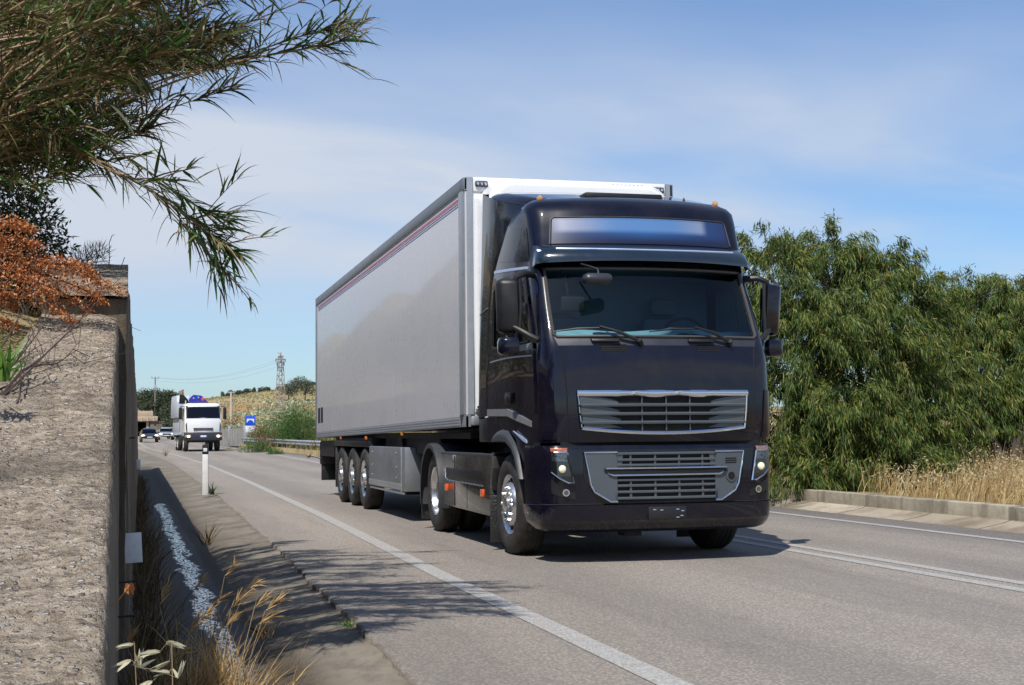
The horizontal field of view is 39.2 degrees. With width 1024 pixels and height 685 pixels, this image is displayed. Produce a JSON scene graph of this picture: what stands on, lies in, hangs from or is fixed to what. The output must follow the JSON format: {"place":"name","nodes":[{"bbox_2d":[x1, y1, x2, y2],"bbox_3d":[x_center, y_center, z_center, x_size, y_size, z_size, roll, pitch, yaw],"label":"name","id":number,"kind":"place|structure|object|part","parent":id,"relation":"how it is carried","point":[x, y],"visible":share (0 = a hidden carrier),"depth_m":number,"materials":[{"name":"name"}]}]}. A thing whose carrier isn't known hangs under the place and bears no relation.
{"place":"outdoors","nodes":[
{"label":"outdoors","id":0,"kind":"place"},
{"bbox_2d":[125,450,408,684],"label":"ditch","id":1,"kind":"object","parent":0,"point":[347,655],"visible":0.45,"depth_m":11.72,"materials":[{"name":"concrete"}]},
{"bbox_2d":[111,642,185,684],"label":"wild oat","id":2,"kind":"object","parent":1,"relation":"on","point":[137,662],"visible":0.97,"depth_m":3.51,"materials":[{"name":"beige plant"}]},
{"bbox_2d":[139,640,185,684],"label":"wild oat","id":3,"kind":"object","parent":1,"relation":"on","point":[155,651],"visible":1,"depth_m":3.26,"materials":[{"name":"beige plant"}]},
{"bbox_2d":[117,473,232,684],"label":"ditch weeds","id":4,"kind":"object","parent":1,"relation":"on","point":[143,595],"visible":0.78,"depth_m":10.04,"materials":[{"name":"green plant"}]},
{"bbox_2d":[118,616,253,684],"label":"barley grass","id":5,"kind":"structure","parent":1,"relation":"on","point":[176,656],"depth_m":6.51,"materials":[{"name":"plant"}]},
{"bbox_2d":[202,443,208,495],"bbox_3d":[-6.373,2.638,29.893,0.124,1.086,0.108,0,-4,-7],"label":"marker post","id":6,"kind":"object","parent":1,"relation":"on","point":[205,470],"visible":1,"depth_m":29.85,"materials":[{"name":"white plastic"}]},
{"bbox_2d":[190,519,225,545],"bbox_3d":[-3.671,2.284,17.388,0.372,0.344,0.424,-3,-4,33],"label":"weed","id":7,"kind":"object","parent":1,"relation":"on","point":[207,542],"visible":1,"depth_m":17.37,"materials":[{"name":"plant"}]},
{"bbox_2d":[151,503,271,684],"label":"water","id":8,"kind":"structure","parent":1,"relation":"in","point":[192,567],"depth_m":12.97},
{"bbox_2d":[209,482,216,494],"bbox_3d":[-6.303,3.024,30.135,0.430,0.328,0.381,-4,-5,43],"label":"weed","id":9,"kind":"object","parent":1,"relation":"on","point":[211,491],"visible":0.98,"depth_m":30.05,"materials":[{"name":"green plant"}]},
{"bbox_2d":[145,556,325,684],"bbox_3d":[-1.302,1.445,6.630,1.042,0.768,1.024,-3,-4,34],"label":"barley grass","id":10,"kind":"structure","parent":1,"relation":"on","point":[222,670],"depth_m":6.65,"materials":[{"name":"plant"}]},
{"bbox_2d":[247,620,278,638],"bbox_3d":[-1.562,1.777,9.041,0.221,0.150,0.254,0,-4,-5],"label":"weed","id":11,"kind":"object","parent":1,"relation":"on","point":[263,634],"visible":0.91,"depth_m":8.99,"materials":[{"name":"brown plant"}]},
{"bbox_2d":[337,618,354,626],"bbox_3d":[-1.092,1.849,9.514,0.134,0.052,0.117,-2,-4,27],"label":"weed","id":12,"kind":"object","parent":1,"relation":"on","point":[345,623],"visible":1,"depth_m":9.51,"materials":[{"name":"green plant"}]},
{"bbox_2d":[0,298,1023,505],"bbox_3d":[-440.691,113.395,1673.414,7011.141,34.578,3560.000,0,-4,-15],"label":"ground","id":13,"kind":"structure","parent":0,"point":[25,327],"depth_m":89.80,"materials":[{"name":"beige soil"}]},
{"bbox_2d":[0,280,42,352],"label":"brushwood","id":14,"kind":"object","parent":13,"relation":"on","point":[30,308],"visible":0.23,"depth_m":7.89,"materials":[{"name":"brown plant"}]},
{"bbox_2d":[0,156,80,302],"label":"evergreen shrub","id":15,"kind":"object","parent":13,"relation":"on","point":[22,213],"visible":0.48,"depth_m":9.60,"materials":[{"name":"green plant"}]},
{"bbox_2d":[0,214,127,332],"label":"rusty bush","id":16,"kind":"object","parent":13,"relation":"on","point":[45,262],"visible":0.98,"depth_m":7.21,"materials":[{"name":"orange plant"}]},
{"bbox_2d":[0,264,137,684],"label":"retaining wall","id":17,"kind":"structure","parent":13,"relation":"on","point":[68,466],"depth_m":4.71,"materials":[{"name":"concrete"}]},
{"bbox_2d":[0,329,31,381],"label":"leafy shoot","id":18,"kind":"object","parent":17,"relation":"on","point":[6,369],"visible":1,"depth_m":5.28,"materials":[{"name":"green plant"}]},
{"bbox_2d":[107,234,124,269],"bbox_3d":[-2.275,-0.486,8.258,0.101,0.271,0.006,0,-4,-15],"label":"dry stalk","id":19,"kind":"object","parent":17,"relation":"on","point":[109,254],"visible":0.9,"depth_m":8.25,"materials":[{"name":"grey plant"}]},
{"bbox_2d":[111,582,134,606],"bbox_3d":[-1.200,0.760,4.005,0.124,0.153,0.381,-3,-5,38],"label":"dry tendril","id":20,"kind":"object","parent":17,"relation":"attached to","point":[129,587],"visible":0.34,"depth_m":4.16,"materials":[{"name":"plant"}]},
{"bbox_2d":[125,532,142,563],"bbox_3d":[-2.123,1.136,7.939,0.155,0.165,0.016,-3,-3,-15],"label":"delineator plate","id":21,"kind":"object","parent":17,"relation":"attached to","point":[133,547],"visible":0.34,"depth_m":7.94,"materials":[{"name":"white metal"}]},
{"bbox_2d":[136,460,140,468],"bbox_3d":[-7.034,2.280,26.911,0.160,0.180,0.016,0,-4,-15],"label":"delineator plate","id":22,"kind":"object","parent":17,"relation":"attached to","point":[138,463],"visible":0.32,"depth_m":26.91,"materials":[{"name":"white metal"}]},
{"bbox_2d":[0,274,139,403],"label":"bare shrub","id":23,"kind":"object","parent":13,"relation":"on","point":[7,389],"visible":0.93,"depth_m":6.14,"materials":[{"name":"plant"}]},
{"bbox_2d":[65,237,112,263],"bbox_3d":[-2.812,0.993,9.076,0.624,3.368,1.242,3,-5,-40],"label":"wispy plant","id":24,"kind":"object","parent":13,"relation":"on","point":[98,256],"visible":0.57,"depth_m":9.23,"materials":[{"name":"grey plant"}]},
{"bbox_2d":[137,388,149,410],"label":"hillside tree","id":25,"kind":"object","parent":13,"relation":"on","point":[141,391],"visible":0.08,"depth_m":245.83,"materials":[{"name":"green plant"}]},
{"bbox_2d":[137,388,159,409],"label":"hillside tree","id":26,"kind":"object","parent":13,"relation":"on","point":[144,398],"visible":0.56,"depth_m":241.11,"materials":[{"name":"green plant"}]},
{"bbox_2d":[138,411,163,435],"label":"house","id":27,"kind":"structure","parent":13,"relation":"on","point":[149,419],"depth_m":221.96,"materials":[{"name":"concrete"}]},
{"bbox_2d":[151,376,158,414],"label":"utility pole","id":28,"kind":"object","parent":13,"relation":"on","point":[155,385],"visible":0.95,"depth_m":234.90,"materials":[{"name":"grey wood"}]},
{"bbox_2d":[141,399,169,413],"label":"hillside tree","id":29,"kind":"object","parent":13,"relation":"on","point":[149,406],"visible":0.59,"depth_m":235.16,"materials":[{"name":"green plant"}]},
{"bbox_2d":[142,410,170,429],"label":"hillside tree","id":30,"kind":"object","parent":13,"relation":"on","point":[160,417],"visible":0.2,"depth_m":225.18,"materials":[{"name":"green plant"}]},
{"bbox_2d":[153,405,170,420],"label":"hillside tree","id":31,"kind":"object","parent":13,"relation":"on","point":[160,409],"visible":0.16,"depth_m":226.64,"materials":[{"name":"green plant"}]},
{"bbox_2d":[149,388,176,403],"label":"hillside tree","id":32,"kind":"object","parent":13,"relation":"on","point":[160,392],"visible":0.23,"depth_m":242.26,"materials":[{"name":"green plant"}]},
{"bbox_2d":[157,413,170,428],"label":"hillside tree","id":33,"kind":"object","parent":13,"relation":"on","point":[163,420],"visible":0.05,"depth_m":211.73,"materials":[{"name":"green plant"}]},
{"bbox_2d":[162,417,172,426],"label":"hillside tree","id":34,"kind":"object","parent":13,"relation":"on","point":[166,424],"visible":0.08,"depth_m":205.11,"materials":[{"name":"green plant"}]},
{"bbox_2d":[156,389,179,405],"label":"hillside tree","id":35,"kind":"object","parent":13,"relation":"on","point":[165,397],"visible":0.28,"depth_m":239.15,"materials":[{"name":"green plant"}]},
{"bbox_2d":[162,395,184,413],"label":"hillside tree","id":36,"kind":"object","parent":13,"relation":"on","point":[169,403],"visible":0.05,"depth_m":235.01,"materials":[{"name":"green plant"}]},
{"bbox_2d":[0,0,392,315],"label":"reed clump","id":37,"kind":"object","parent":13,"relation":"on","point":[52,68],"visible":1,"depth_m":8.00,"materials":[{"name":"plant"}]},
{"bbox_2d":[204,425,245,445],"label":"barrier fence","id":38,"kind":"object","parent":13,"relation":"on","point":[232,437],"visible":0.52,"depth_m":119.81,"materials":[{"name":"metal"}]},
{"bbox_2d":[228,391,234,422],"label":"utility pole","id":39,"kind":"object","parent":13,"relation":"on","point":[231,392],"visible":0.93,"depth_m":189.74,"materials":[{"name":"concrete"}]},
{"bbox_2d":[222,411,243,428],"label":"roadside bush","id":40,"kind":"object","parent":13,"relation":"on","point":[232,422],"visible":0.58,"depth_m":149.88,"materials":[{"name":"green plant"}]},
{"bbox_2d":[245,416,255,431],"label":"road sign","id":41,"kind":"object","parent":13,"relation":"on","point":[249,420],"visible":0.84,"depth_m":105.86,"materials":[{"name":"metal"}]},
{"bbox_2d":[237,435,271,452],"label":"roadside bush","id":42,"kind":"object","parent":13,"relation":"on","point":[265,445],"visible":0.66,"depth_m":91.45,"materials":[{"name":"green plant"}]},
{"bbox_2d":[253,435,275,449],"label":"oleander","id":43,"kind":"object","parent":13,"relation":"on","point":[264,442],"visible":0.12,"depth_m":100.84,"materials":[{"name":"green plant"}]},
{"bbox_2d":[247,421,283,441],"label":"roadside bush","id":44,"kind":"object","parent":13,"relation":"on","point":[258,429],"visible":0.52,"depth_m":103.62,"materials":[{"name":"green plant"}]},
{"bbox_2d":[224,398,315,434],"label":"pale flowers","id":45,"kind":"object","parent":13,"relation":"on","point":[258,413],"visible":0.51,"depth_m":208.07,"materials":[{"name":"beige plant"}]},
{"bbox_2d":[266,446,284,453],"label":"roadside bush","id":46,"kind":"object","parent":13,"relation":"on","point":[275,451],"visible":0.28,"depth_m":84.14,"materials":[{"name":"green plant"}]},
{"bbox_2d":[275,352,285,410],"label":"lattice pylon","id":47,"kind":"object","parent":13,"relation":"on","point":[280,370],"visible":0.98,"depth_m":213.91,"materials":[{"name":"metal"}]},
{"bbox_2d":[242,437,320,449],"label":"guardrail","id":48,"kind":"object","parent":13,"relation":"on","point":[306,443],"visible":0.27,"depth_m":92.27,"materials":[{"name":"metal"}]},
{"bbox_2d":[260,411,302,444],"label":"roadside bush","id":49,"kind":"object","parent":13,"relation":"on","point":[273,429],"visible":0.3,"depth_m":99.81,"materials":[{"name":"green plant"}]},
{"bbox_2d":[277,380,299,399],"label":"olive tree","id":50,"kind":"object","parent":13,"relation":"on","point":[290,390],"visible":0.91,"depth_m":261.50,"materials":[{"name":"green plant"}]},
{"bbox_2d":[289,376,306,390],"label":"olive tree","id":51,"kind":"object","parent":13,"relation":"on","point":[296,379],"visible":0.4,"depth_m":299.94,"materials":[{"name":"green plant"}]},
{"bbox_2d":[275,400,325,446],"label":"roadside bush","id":52,"kind":"object","parent":13,"relation":"on","point":[297,422],"visible":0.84,"depth_m":96.18,"materials":[{"name":"green plant"}]},
{"bbox_2d":[298,378,315,399],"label":"olive tree","id":53,"kind":"object","parent":13,"relation":"on","point":[305,385],"visible":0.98,"depth_m":254.56,"materials":[{"name":"green plant"}]},
{"bbox_2d":[242,428,430,450],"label":"roadside grass","id":54,"kind":"structure","parent":13,"relation":"on","point":[317,447],"depth_m":94.94,"materials":[{"name":"plant"}]},
{"bbox_2d":[205,384,785,433],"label":"hill grass","id":55,"kind":"structure","parent":13,"relation":"on","point":[240,403],"depth_m":260.97,"materials":[{"name":"beige plant"}]},
{"bbox_2d":[735,209,1013,506],"bbox_3d":[6.026,0.628,25.533,6.281,6.137,4.967,0,-4,-15],"label":"wattle tree","id":56,"kind":"object","parent":13,"relation":"on","point":[869,417],"visible":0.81,"depth_m":24.60,"materials":[{"name":"green plant"}]},
{"bbox_2d":[769,486,1023,521],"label":"kerb wall","id":57,"kind":"structure","parent":13,"relation":"on","point":[980,509],"depth_m":19.96,"materials":[{"name":"concrete"}]},
{"bbox_2d":[891,263,1023,480],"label":"wattle tree","id":58,"kind":"object","parent":13,"relation":"on","point":[996,330],"visible":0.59,"depth_m":26.46,"materials":[{"name":"green plant"}]},
{"bbox_2d":[0,0,1023,410],"label":"sky","id":59,"kind":"structure","parent":0,"point":[898,118],"materials":[{"name":"blue"}]},
{"bbox_2d":[138,436,1023,684],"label":"road","id":60,"kind":"structure","parent":0,"point":[688,609],"depth_m":10.83,"materials":[{"name":"grey asphalt"}]},
{"bbox_2d":[138,428,159,441],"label":"car","id":61,"kind":"object","parent":60,"relation":"on","point":[149,433],"visible":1,"depth_m":146.43,"materials":[{"name":"paint"}]},
{"bbox_2d":[157,427,173,439],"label":"car","id":62,"kind":"object","parent":60,"relation":"on","point":[166,431],"visible":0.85,"depth_m":162.32,"materials":[{"name":"paint"}]},
{"bbox_2d":[171,389,225,450],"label":"truck","id":63,"kind":"object","parent":60,"relation":"on","point":[196,418],"visible":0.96,"depth_m":96.91,"materials":[{"name":"white metal"}]},
{"bbox_2d":[221,446,319,462],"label":"road marking","id":64,"kind":"object","parent":60,"relation":"on","point":[280,455],"visible":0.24,"depth_m":75.51,"materials":[{"name":"paint"}]},
{"bbox_2d":[138,442,693,684],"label":"road marking","id":65,"kind":"object","parent":60,"relation":"on","point":[648,672],"visible":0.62,"depth_m":9.80,"materials":[{"name":"paint"}]},
{"bbox_2d":[306,177,672,508],"bbox_3d":[-0.987,0.592,23.000,2.937,4.180,14.056,0,-4,-15],"label":"semi trailer","id":66,"kind":"object","parent":60,"relation":"on","point":[397,314],"visible":0.54,"depth_m":19.99,"materials":[{"name":"white metal"}]},
{"bbox_2d":[420,192,782,554],"bbox_3d":[0.678,0.332,16.474,2.976,3.851,6.066,0,-4,-15],"label":"tractor unit","id":67,"kind":"object","parent":60,"relation":"on","point":[623,384],"visible":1,"depth_m":13.90,"materials":[{"name":"blue paint"}]},
{"bbox_3d":[-0.005,0.028,14.408,0.138,1.401,1.543,1,-4,-18],"label":"door","id":68,"kind":"part","parent":67,"relation":"part of","materials":[{"name":"blue paint"}]},
{"bbox_3d":[2.291,0.045,15.019,0.119,1.401,1.543,0,-4,-11],"label":"door","id":69,"kind":"part","parent":67,"relation":"part of","materials":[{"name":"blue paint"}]},
{"bbox_2d":[672,530,1023,591],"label":"road marking","id":70,"kind":"object","parent":60,"relation":"on","point":[907,570],"visible":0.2,"depth_m":12.73,"materials":[{"name":"paint"}]},
{"bbox_2d":[735,534,1023,584],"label":"road marking","id":71,"kind":"object","parent":60,"relation":"on","point":[909,564],"visible":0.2,"depth_m":13.31,"materials":[{"name":"paint"}]},
{"bbox_2d":[769,497,1023,533],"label":"gutter","id":72,"kind":"object","parent":60,"relation":"on","point":[970,522],"visible":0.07,"depth_m":19.68,"materials":[{"name":"concrete"}]},
{"bbox_2d":[770,511,1023,542],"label":"road marking","id":73,"kind":"object","parent":60,"relation":"on","point":[904,527],"visible":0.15,"depth_m":17.69,"materials":[{"name":"paint"}]},
{"bbox_2d":[315,424,984,465],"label":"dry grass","id":74,"kind":"structure","parent":0,"point":[823,453],"depth_m":69.89,"materials":[{"name":"plant"}]},
{"bbox_2d":[769,443,1023,505],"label":"dry grass","id":75,"kind":"structure","parent":0,"point":[996,485],"depth_m":21.12,"materials":[{"name":"plant"}]}
]}

